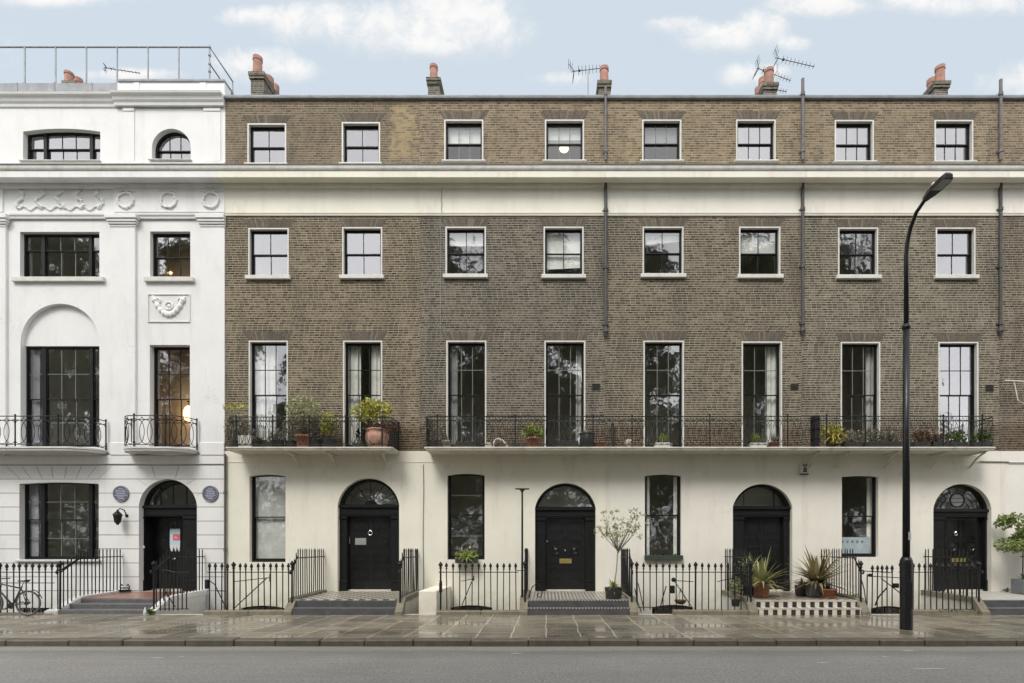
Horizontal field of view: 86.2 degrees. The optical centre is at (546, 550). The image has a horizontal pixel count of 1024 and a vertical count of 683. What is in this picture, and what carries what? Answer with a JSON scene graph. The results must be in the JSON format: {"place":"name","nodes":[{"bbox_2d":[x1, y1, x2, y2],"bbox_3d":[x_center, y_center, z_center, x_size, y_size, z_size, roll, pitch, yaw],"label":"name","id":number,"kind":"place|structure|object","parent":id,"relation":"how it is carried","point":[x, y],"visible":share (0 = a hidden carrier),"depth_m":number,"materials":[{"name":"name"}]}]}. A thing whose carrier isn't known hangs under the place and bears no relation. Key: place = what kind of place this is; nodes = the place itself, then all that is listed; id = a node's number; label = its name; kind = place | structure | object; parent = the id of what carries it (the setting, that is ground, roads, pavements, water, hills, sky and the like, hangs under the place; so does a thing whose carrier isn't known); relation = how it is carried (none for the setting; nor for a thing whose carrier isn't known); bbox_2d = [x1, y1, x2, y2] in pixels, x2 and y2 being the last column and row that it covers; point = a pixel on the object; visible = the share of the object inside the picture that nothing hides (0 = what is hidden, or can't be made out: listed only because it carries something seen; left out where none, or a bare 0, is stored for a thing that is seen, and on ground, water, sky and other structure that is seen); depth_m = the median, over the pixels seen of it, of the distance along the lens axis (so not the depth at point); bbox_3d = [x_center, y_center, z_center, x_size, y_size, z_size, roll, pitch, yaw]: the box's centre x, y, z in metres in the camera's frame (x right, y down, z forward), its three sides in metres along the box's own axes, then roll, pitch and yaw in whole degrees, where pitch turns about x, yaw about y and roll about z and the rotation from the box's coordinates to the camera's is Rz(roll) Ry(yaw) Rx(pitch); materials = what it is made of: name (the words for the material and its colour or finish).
{"place":"outdoors","nodes":[
{"label":"outdoors","id":0,"kind":"place"},
{"bbox_2d":[0,69,233,611],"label":"white house","id":1,"kind":"structure","parent":0,"point":[112,205],"depth_m":17.78,"materials":[{"name":"paint"}]},
{"bbox_2d":[0,414,107,453],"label":"balcony","id":2,"kind":"structure","parent":1,"relation":"attached to","point":[15,449],"depth_m":17.08,"materials":[{"name":"white paint"}]},
{"bbox_2d":[15,483,100,561],"bbox_3d":[-15.849,-0.917,17.920,2.724,2.584,0.480,0,0,0],"label":"window","id":3,"kind":"structure","parent":1,"relation":"in","point":[32,491],"depth_m":18.00,"materials":[{"name":"black paint"}]},
{"bbox_2d":[11,234,105,282],"bbox_3d":[-15.880,-9.564,17.908,2.991,1.654,0.355,0,0,0],"label":"window","id":4,"kind":"structure","parent":1,"relation":"in","point":[44,278],"depth_m":17.97,"materials":[{"name":"black paint"}]},
{"bbox_2d":[19,132,100,161],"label":"window","id":5,"kind":"structure","parent":1,"relation":"in","point":[46,136],"depth_m":17.95,"materials":[{"name":"black paint"}]},
{"bbox_2d":[26,347,98,446],"bbox_3d":[-15.873,-5.043,18.128,2.577,3.343,0.204,0,0,0],"label":"window","id":6,"kind":"structure","parent":1,"relation":"in","point":[37,358],"depth_m":18.06,"materials":[{"name":"black paint"}]},
{"bbox_2d":[0,45,232,90],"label":"roof railing","id":7,"kind":"object","parent":1,"relation":"on","point":[148,47],"visible":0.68,"depth_m":18.41,"materials":[{"name":"metal"}]},
{"bbox_2d":[113,486,128,501],"bbox_3d":[-13.821,-1.834,17.748,0.530,0.530,0.044,0,0,0],"label":"wall plaque","id":8,"kind":"object","parent":1,"relation":"attached to","point":[120,493],"depth_m":17.73,"materials":[{"name":"blue ceramic"}]},
{"bbox_2d":[124,413,198,453],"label":"balcony","id":9,"kind":"structure","parent":1,"relation":"attached to","point":[134,449],"depth_m":17.13,"materials":[{"name":"white paint"}]},
{"bbox_2d":[149,517,182,590],"bbox_3d":[-12.650,0.113,18.403,1.420,2.505,0.195,0,0,0],"label":"door","id":10,"kind":"structure","parent":1,"relation":"in","point":[162,526],"depth_m":18.39,"materials":[{"name":"wood"}]},
{"bbox_2d":[144,234,194,282],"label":"window","id":11,"kind":"structure","parent":1,"relation":"in","point":[169,254],"depth_m":18.73,"materials":[{"name":"black paint"}]},
{"bbox_2d":[148,132,191,160],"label":"window","id":12,"kind":"structure","parent":1,"relation":"in","point":[168,136],"depth_m":17.96,"materials":[{"name":"black paint"}]},
{"bbox_2d":[154,347,189,446],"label":"window","id":13,"kind":"structure","parent":1,"relation":"in","point":[171,364],"depth_m":18.79,"materials":[{"name":"brown glass"}]},
{"bbox_2d":[202,486,218,501],"bbox_3d":[-10.918,-1.834,17.748,0.530,0.530,0.044,0,0,0],"label":"wall plaque","id":14,"kind":"object","parent":1,"relation":"attached to","point":[210,493],"depth_m":17.73,"materials":[{"name":"blue ceramic"}]},
{"bbox_2d":[216,54,419,609],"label":"brick house","id":15,"kind":"structure","parent":0,"point":[322,253],"depth_m":17.78,"materials":[{"name":"brick"}]},
{"bbox_2d":[244,123,287,163],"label":"window","id":16,"kind":"structure","parent":15,"relation":"in","point":[251,127],"depth_m":17.85,"materials":[{"name":"black paint"}]},
{"bbox_2d":[245,228,290,279],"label":"window","id":17,"kind":"structure","parent":15,"relation":"in","point":[251,275],"depth_m":17.79,"materials":[{"name":"black paint"}]},
{"bbox_2d":[249,341,287,446],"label":"window","id":18,"kind":"structure","parent":15,"relation":"in","point":[263,370],"depth_m":18.07,"materials":[{"name":"glass"}]},
{"bbox_2d":[252,475,284,561],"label":"window","id":19,"kind":"structure","parent":15,"relation":"in","point":[268,491],"depth_m":18.04,"materials":[{"name":"grey glass"}]},
{"bbox_2d":[225,414,399,467],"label":"balcony","id":20,"kind":"structure","parent":15,"relation":"attached to","point":[336,451],"depth_m":16.91,"materials":[{"name":"metal"}]},
{"bbox_2d":[222,402,248,446],"bbox_3d":[-9.818,-3.928,17.283,0.808,1.465,0.472,0,0,0],"label":"potted plant","id":21,"kind":"object","parent":20,"relation":"on","point":[233,424],"visible":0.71,"depth_m":17.22,"materials":[{"name":"green plant"}]},
{"bbox_2d":[238,424,254,446],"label":"potted plant","id":22,"kind":"object","parent":20,"relation":"on","point":[245,441],"visible":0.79,"depth_m":16.92,"materials":[{"name":"green plant"}]},
{"bbox_2d":[282,413,299,446],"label":"potted plant","id":23,"kind":"object","parent":20,"relation":"on","point":[287,441],"visible":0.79,"depth_m":17.27,"materials":[{"name":"green plant"}]},
{"bbox_2d":[284,395,323,446],"bbox_3d":[-7.632,-4.047,17.247,1.034,1.704,0.903,0,0,36],"label":"potted plant","id":24,"kind":"object","parent":20,"relation":"on","point":[304,405],"visible":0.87,"depth_m":17.13,"materials":[{"name":"green plant"}]},
{"bbox_2d":[305,413,323,446],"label":"potted plant","id":25,"kind":"object","parent":20,"relation":"on","point":[318,440],"visible":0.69,"depth_m":17.24,"materials":[{"name":"green plant"}]},
{"bbox_2d":[320,412,341,446],"bbox_3d":[-6.758,-3.794,17.224,0.810,1.198,0.489,0,0,0],"label":"potted plant","id":26,"kind":"object","parent":20,"relation":"on","point":[329,415],"visible":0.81,"depth_m":17.13,"materials":[{"name":"green plant"}]},
{"bbox_2d":[350,397,397,446],"bbox_3d":[-5.400,-3.997,17.200,1.533,1.604,0.729,0,0,0],"label":"potted plant","id":27,"kind":"object","parent":20,"relation":"on","point":[372,413],"visible":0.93,"depth_m":17.07,"materials":[{"name":"green plant"}]},
{"bbox_2d":[339,122,381,163],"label":"window","id":28,"kind":"structure","parent":15,"relation":"in","point":[346,126],"depth_m":17.88,"materials":[{"name":"white paint"}]},
{"bbox_2d":[339,227,383,279],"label":"window","id":29,"kind":"structure","parent":15,"relation":"in","point":[344,276],"depth_m":17.78,"materials":[{"name":"glass"}]},
{"bbox_2d":[343,341,381,446],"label":"window","id":30,"kind":"structure","parent":15,"relation":"in","point":[352,370],"depth_m":18.07,"materials":[{"name":"black paint"}]},
{"bbox_2d":[348,517,390,590],"bbox_3d":[-5.754,0.113,18.083,1.584,2.505,0.195,0,0,0],"label":"door","id":31,"kind":"structure","parent":15,"relation":"in","point":[369,537],"depth_m":18.08,"materials":[{"name":"wood"}]},
{"bbox_2d":[0,645,1023,682],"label":"road","id":32,"kind":"structure","parent":0,"point":[529,664],"depth_m":9.25,"materials":[{"name":"grey asphalt"}]},
{"bbox_2d":[0,637,1023,646],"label":"kerb","id":33,"kind":"structure","parent":32,"relation":"on","point":[459,642],"depth_m":10.98,"materials":[{"name":"stone"}]},
{"bbox_2d":[0,615,1023,644],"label":"pavement","id":34,"kind":"structure","parent":0,"point":[502,626],"depth_m":12.99,"materials":[{"name":"stone"}]},
{"bbox_2d":[0,578,41,615],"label":"bicycle","id":35,"kind":"object","parent":34,"relation":"on","point":[10,605],"visible":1,"depth_m":15.05,"materials":[{"name":"metal"}]},
{"bbox_2d":[44,590,206,614],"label":"front steps","id":36,"kind":"structure","parent":34,"relation":"on","point":[115,602],"depth_m":16.03,"materials":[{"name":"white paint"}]},
{"bbox_2d":[55,548,122,609],"bbox_3d":[-13.784,0.824,16.554,0.124,1.785,2.452,0,0,0],"label":"iron railing","id":37,"kind":"object","parent":36,"relation":"on","point":[60,564],"visible":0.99,"depth_m":16.43,"materials":[{"name":"black metal"}]},
{"bbox_2d":[159,563,189,610],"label":"area gate","id":38,"kind":"structure","parent":36,"relation":"attached to","point":[165,593],"depth_m":15.48,"materials":[{"name":"black metal"}]},
{"bbox_2d":[149,548,204,609],"bbox_3d":[-11.120,0.824,16.554,0.124,1.784,2.452,0,0,0],"label":"iron railing","id":39,"kind":"object","parent":36,"relation":"on","point":[154,563],"visible":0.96,"depth_m":16.47,"materials":[{"name":"black metal"}]},
{"bbox_2d":[899,172,952,629],"bbox_3d":[8.242,-2.994,11.900,0.260,9.659,1.460,0,0,0],"label":"street lamp","id":40,"kind":"object","parent":34,"relation":"on","point":[942,182],"visible":1,"depth_m":12.43,"materials":[{"name":"black metal"}]},
{"bbox_2d":[0,0,1023,94],"label":"sky","id":41,"kind":"structure","parent":0,"point":[308,47],"materials":[{"name":"blue"}]},
{"bbox_2d":[416,63,608,610],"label":"brick house","id":42,"kind":"structure","parent":0,"point":[514,210],"depth_m":17.78,"materials":[{"name":"brick"}]},
{"bbox_2d":[441,119,485,162],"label":"window","id":43,"kind":"structure","parent":42,"relation":"in","point":[457,132],"depth_m":17.91,"materials":[{"name":"white paint"}]},
{"bbox_2d":[443,227,487,278],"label":"window","id":44,"kind":"structure","parent":42,"relation":"in","point":[454,236],"depth_m":17.90,"materials":[{"name":"white paint"}]},
{"bbox_2d":[446,341,485,446],"bbox_3d":[-2.598,-5.091,17.947,1.306,3.459,0.350,0,0,0],"label":"window","id":45,"kind":"structure","parent":42,"relation":"in","point":[452,370],"depth_m":17.92,"materials":[{"name":"white paint"}]},
{"bbox_2d":[448,474,484,558],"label":"window","id":46,"kind":"structure","parent":42,"relation":"in","point":[449,477],"depth_m":17.88,"materials":[{"name":"black paint"}]},
{"bbox_2d":[455,547,478,562],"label":"potted plant","id":47,"kind":"object","parent":42,"relation":"on","point":[467,558],"visible":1,"depth_m":17.45,"materials":[{"name":"green plant"}]},
{"bbox_2d":[541,227,585,278],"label":"window","id":48,"kind":"structure","parent":42,"relation":"in","point":[563,246],"depth_m":18.02,"materials":[{"name":"white glass"}]},
{"bbox_2d":[543,119,585,162],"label":"window","id":49,"kind":"structure","parent":42,"relation":"in","point":[569,133],"depth_m":17.91,"materials":[{"name":"white paint"}]},
{"bbox_2d":[544,341,584,446],"bbox_3d":[0.611,-5.091,17.945,1.334,3.459,0.345,0,0,0],"label":"window","id":50,"kind":"structure","parent":42,"relation":"in","point":[580,345],"depth_m":17.92,"materials":[{"name":"black glass"}]},
{"bbox_2d":[546,518,584,590],"bbox_3d":[0.636,0.141,18.083,1.340,2.449,0.195,0,0,0],"label":"door","id":51,"kind":"structure","parent":42,"relation":"in","point":[565,537],"depth_m":18.08,"materials":[{"name":"paint"}]},
{"bbox_2d":[424,414,995,467],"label":"balcony","id":52,"kind":"structure","parent":42,"relation":"attached to","point":[810,451],"depth_m":16.91,"materials":[{"name":"metal"}]},
{"bbox_2d":[522,422,543,446],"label":"potted plant","id":53,"kind":"object","parent":52,"relation":"on","point":[538,438],"visible":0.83,"depth_m":17.03,"materials":[{"name":"green plant"}]},
{"bbox_2d":[811,415,820,446],"bbox_3d":[8.386,-3.685,17.020,0.200,0.980,0.320,0,0,0],"label":"balcony divider","id":54,"kind":"object","parent":52,"relation":"on","point":[815,431],"visible":0.81,"depth_m":16.88,"materials":[{"name":"black metal"}]},
{"bbox_2d":[820,423,848,446],"bbox_3d":[9.004,-3.598,17.056,0.949,0.815,0.894,0,0,20],"label":"potted plant","id":55,"kind":"object","parent":52,"relation":"on","point":[833,432],"visible":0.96,"depth_m":16.96,"materials":[{"name":"yellow plant"}]},
{"bbox_2d":[861,426,882,446],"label":"potted plant","id":56,"kind":"object","parent":52,"relation":"on","point":[872,434],"visible":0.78,"depth_m":17.09,"materials":[{"name":"green plant"}]},
{"bbox_2d":[910,429,932,446],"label":"potted plant","id":57,"kind":"object","parent":52,"relation":"on","point":[921,439],"visible":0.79,"depth_m":17.09,"materials":[{"name":"green plant"}]},
{"bbox_2d":[947,429,968,446],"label":"potted plant","id":58,"kind":"object","parent":52,"relation":"on","point":[956,436],"visible":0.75,"depth_m":17.09,"materials":[{"name":"green plant"}]},
{"bbox_2d":[969,427,993,446],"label":"potted plant","id":59,"kind":"object","parent":52,"relation":"on","point":[979,434],"visible":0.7,"depth_m":17.09,"materials":[{"name":"green plant"}]},
{"bbox_2d":[755,63,1023,613],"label":"brick house","id":60,"kind":"structure","parent":0,"point":[878,165],"depth_m":17.78,"materials":[{"name":"brick"}]},
{"bbox_2d":[832,120,877,163],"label":"window","id":61,"kind":"structure","parent":60,"relation":"in","point":[869,124],"depth_m":17.83,"materials":[{"name":"white paint"}]},
{"bbox_2d":[836,227,881,279],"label":"window","id":62,"kind":"structure","parent":60,"relation":"in","point":[874,275],"depth_m":17.79,"materials":[{"name":"black glass"}]},
{"bbox_2d":[842,476,875,556],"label":"window","id":63,"kind":"structure","parent":60,"relation":"in","point":[861,546],"depth_m":17.96,"materials":[{"name":"glass"}]},
{"bbox_2d":[841,342,879,441],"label":"window","id":64,"kind":"structure","parent":60,"relation":"in","point":[872,401],"depth_m":17.92,"materials":[{"name":"white paint"}]},
{"bbox_2d":[932,120,977,163],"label":"window","id":65,"kind":"structure","parent":60,"relation":"in","point":[968,124],"depth_m":17.84,"materials":[{"name":"white paint"}]},
{"bbox_2d":[934,227,979,279],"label":"window","id":66,"kind":"structure","parent":60,"relation":"in","point":[971,274],"depth_m":17.80,"materials":[{"name":"glass"}]},
{"bbox_2d":[938,342,978,442],"bbox_3d":[13.418,-5.070,17.889,1.306,3.417,0.233,0,0,0],"label":"window","id":67,"kind":"structure","parent":60,"relation":"in","point":[974,397],"depth_m":17.88,"materials":[{"name":"white paint"}]},
{"bbox_2d":[944,517,982,590],"bbox_3d":[13.744,0.127,18.094,1.368,2.477,0.172,0,0,0],"label":"door","id":68,"kind":"structure","parent":60,"relation":"in","point":[964,533],"depth_m":18.07,"materials":[{"name":"paint"}]},
{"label":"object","id":69,"kind":"structure","parent":0,"visible":0},
{"bbox_2d":[283,590,419,614],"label":"front steps","id":70,"kind":"structure","parent":69,"relation":"on","point":[322,602],"depth_m":15.53,"materials":[{"name":"grey stone"}]},
{"bbox_2d":[289,548,324,602],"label":"iron railing","id":71,"kind":"object","parent":70,"relation":"on","point":[292,563],"visible":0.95,"depth_m":16.34,"materials":[{"name":"black metal"}]},
{"bbox_2d":[398,548,418,602],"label":"iron railing","id":72,"kind":"object","parent":70,"relation":"on","point":[401,573],"visible":0.97,"depth_m":16.33,"materials":[{"name":"black metal"}]},
{"bbox_2d":[419,586,449,613],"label":"boundary pier","id":73,"kind":"structure","parent":69,"relation":"on","point":[429,600],"depth_m":15.54,"materials":[{"name":"beige paint"}]},
{"bbox_2d":[156,614,898,614],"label":"area retaining wall","id":74,"kind":"structure","parent":69,"relation":"on","point":[435,614],"depth_m":15.44,"materials":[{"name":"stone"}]},
{"bbox_2d":[0,612,52,614],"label":"railing kerb","id":75,"kind":"structure","parent":74,"relation":"on","point":[17,613],"depth_m":15.36,"materials":[{"name":"stone"}]},
{"bbox_2d":[0,562,61,612],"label":"iron railing","id":76,"kind":"object","parent":75,"relation":"on","point":[32,566],"visible":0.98,"depth_m":15.48,"materials":[{"name":"black metal"}]},
{"bbox_2d":[203,609,284,614],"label":"railing kerb","id":77,"kind":"structure","parent":74,"relation":"on","point":[249,612],"depth_m":15.34,"materials":[{"name":"stone"}]},
{"bbox_2d":[205,562,289,609],"bbox_3d":[-8.448,1.025,15.496,2.421,1.398,0.119,0,0,0],"label":"iron railing","id":78,"kind":"object","parent":77,"relation":"on","point":[207,582],"visible":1,"depth_m":15.48,"materials":[{"name":"black metal"}]},
{"bbox_2d":[436,610,518,614],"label":"railing kerb","id":79,"kind":"structure","parent":74,"relation":"on","point":[477,612],"depth_m":15.34,"materials":[{"name":"stone"}]},
{"bbox_2d":[438,562,523,609],"bbox_3d":[-1.842,1.011,15.488,2.425,1.370,0.118,0,0,0],"label":"iron railing","id":80,"kind":"object","parent":79,"relation":"on","point":[465,572],"visible":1,"depth_m":15.47,"materials":[{"name":"black metal"}]},
{"bbox_2d":[672,609,748,614],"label":"railing kerb","id":81,"kind":"structure","parent":74,"relation":"on","point":[709,612],"depth_m":15.34,"materials":[{"name":"stone"}]},
{"bbox_2d":[634,562,750,611],"bbox_3d":[4.163,1.049,15.489,3.315,1.445,0.137,0,0,0],"label":"iron railing","id":82,"kind":"object","parent":81,"relation":"on","point":[672,587],"visible":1,"depth_m":15.48,"materials":[{"name":"black metal"}]},
{"bbox_2d":[913,609,977,614],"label":"railing kerb","id":83,"kind":"structure","parent":74,"relation":"on","point":[936,612],"depth_m":15.34,"materials":[{"name":"stone"}]},
{"bbox_2d":[862,563,974,612],"bbox_3d":[10.553,1.052,15.492,3.218,1.451,0.123,0,0,0],"label":"iron railing","id":84,"kind":"object","parent":83,"relation":"on","point":[894,585],"visible":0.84,"depth_m":15.48,"materials":[{"name":"black metal"}]},
{"bbox_2d":[519,590,637,614],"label":"front steps","id":85,"kind":"structure","parent":69,"relation":"on","point":[573,603],"depth_m":15.50,"materials":[{"name":"stone"}]},
{"bbox_2d":[515,488,528,596],"bbox_3d":[-0.686,0.020,15.680,0.400,3.593,0.171,0,0,0],"label":"iron post","id":86,"kind":"object","parent":85,"relation":"on","point":[522,490],"visible":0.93,"depth_m":15.66,"materials":[{"name":"black metal"}]},
{"bbox_2d":[523,548,542,601],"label":"iron railing","id":87,"kind":"object","parent":85,"relation":"on","point":[525,564],"visible":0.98,"depth_m":15.77,"materials":[{"name":"black metal"}]},
{"bbox_2d":[594,507,648,598],"bbox_3d":[2.182,0.069,15.830,1.556,2.651,0.956,0,0,0],"label":"potted plant","id":88,"kind":"object","parent":85,"relation":"on","point":[613,591],"visible":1,"depth_m":15.71,"materials":[{"name":"green plant"}]},
{"bbox_2d":[620,548,633,601],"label":"iron railing","id":89,"kind":"object","parent":85,"relation":"on","point":[627,587],"visible":0.96,"depth_m":16.47,"materials":[{"name":"black metal"}]},
{"bbox_2d":[596,64,807,613],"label":"brick house","id":90,"kind":"structure","parent":69,"relation":"on","point":[705,259],"depth_m":17.78,"materials":[{"name":"brick"}]},
{"bbox_2d":[640,119,683,162],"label":"window","id":91,"kind":"structure","parent":90,"relation":"in","point":[655,138],"depth_m":17.90,"materials":[{"name":"white paint"}]},
{"bbox_2d":[645,475,679,554],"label":"window","id":92,"kind":"structure","parent":90,"relation":"in","point":[676,479],"depth_m":17.96,"materials":[{"name":"black paint"}]},
{"bbox_2d":[640,227,685,278],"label":"window","id":93,"kind":"structure","parent":90,"relation":"in","point":[647,240],"depth_m":17.88,"materials":[{"name":"white paint"}]},
{"bbox_2d":[644,554,682,559],"bbox_3d":[3.806,0.206,17.680,1.240,0.228,0.166,0,0,0],"label":"window box","id":94,"kind":"object","parent":90,"relation":"attached to","point":[663,557],"depth_m":17.62,"materials":[{"name":"green plant"}]},
{"bbox_2d":[643,341,683,446],"bbox_3d":[3.827,-5.091,17.889,1.320,3.459,0.233,0,0,0],"label":"window","id":95,"kind":"structure","parent":90,"relation":"in","point":[645,343],"depth_m":17.89,"materials":[{"name":"white paint"}]},
{"bbox_2d":[734,119,778,162],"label":"window","id":96,"kind":"structure","parent":90,"relation":"in","point":[771,123],"depth_m":17.84,"materials":[{"name":"black paint"}]},
{"bbox_2d":[737,227,783,278],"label":"window","id":97,"kind":"structure","parent":90,"relation":"in","point":[757,241],"depth_m":17.92,"materials":[{"name":"glass"}]},
{"bbox_2d":[742,341,781,446],"bbox_3d":[7.022,-5.077,17.945,1.320,3.431,0.345,0,0,0],"label":"window","id":98,"kind":"structure","parent":90,"relation":"in","point":[774,402],"depth_m":17.92,"materials":[{"name":"glass"}]},
{"bbox_2d":[744,517,782,590],"bbox_3d":[7.147,0.127,18.094,1.340,2.477,0.172,0,0,0],"label":"door","id":99,"kind":"structure","parent":90,"relation":"in","point":[761,534],"depth_m":18.08,"materials":[{"name":"paint"}]},
{"bbox_2d":[722,590,869,614],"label":"front steps","id":100,"kind":"structure","parent":69,"relation":"on","point":[776,603],"depth_m":15.50,"materials":[{"name":"tile"}]},
{"bbox_2d":[724,548,753,601],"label":"iron railing","id":101,"kind":"object","parent":100,"relation":"on","point":[750,563],"visible":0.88,"depth_m":16.38,"materials":[{"name":"black metal"}]},
{"bbox_2d":[729,548,793,597],"bbox_3d":[6.340,0.685,15.996,2.146,1.626,2.228,0,0,0],"label":"potted plant","id":102,"kind":"object","parent":100,"relation":"on","point":[761,583],"visible":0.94,"depth_m":15.92,"materials":[{"name":"green plant"}]},
{"bbox_2d":[777,546,859,596],"bbox_3d":[8.153,0.618,16.387,2.710,1.619,2.594,0,0,0],"label":"potted plant","id":103,"kind":"object","parent":100,"relation":"on","point":[816,575],"visible":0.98,"depth_m":16.16,"materials":[{"name":"green plant"}]},
{"bbox_2d":[821,548,864,601],"bbox_3d":[8.929,0.824,16.554,0.124,1.785,2.452,0,0,0],"label":"iron railing","id":104,"kind":"object","parent":100,"relation":"on","point":[858,563],"visible":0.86,"depth_m":16.18,"materials":[{"name":"black metal"}]},
{"bbox_2d":[921,590,1023,614],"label":"front steps","id":105,"kind":"structure","parent":69,"relation":"on","point":[999,603],"depth_m":15.85,"materials":[{"name":"stone"}]},
{"bbox_2d":[923,548,983,601],"bbox_3d":[12.265,0.825,16.554,0.124,1.782,2.452,0,0,0],"label":"iron railing","id":106,"kind":"object","parent":105,"relation":"on","point":[977,566],"visible":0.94,"depth_m":16.38,"materials":[{"name":"black metal"}]},
{"bbox_2d":[992,512,1023,593],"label":"potted plant","id":107,"kind":"object","parent":105,"relation":"on","point":[1015,541],"visible":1,"depth_m":17.04,"materials":[{"name":"green plant"}]},
{"bbox_2d":[999,95,1023,591],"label":"brick house","id":108,"kind":"structure","parent":69,"relation":"on","point":[1011,407],"depth_m":17.78,"materials":[{"name":"brick"}]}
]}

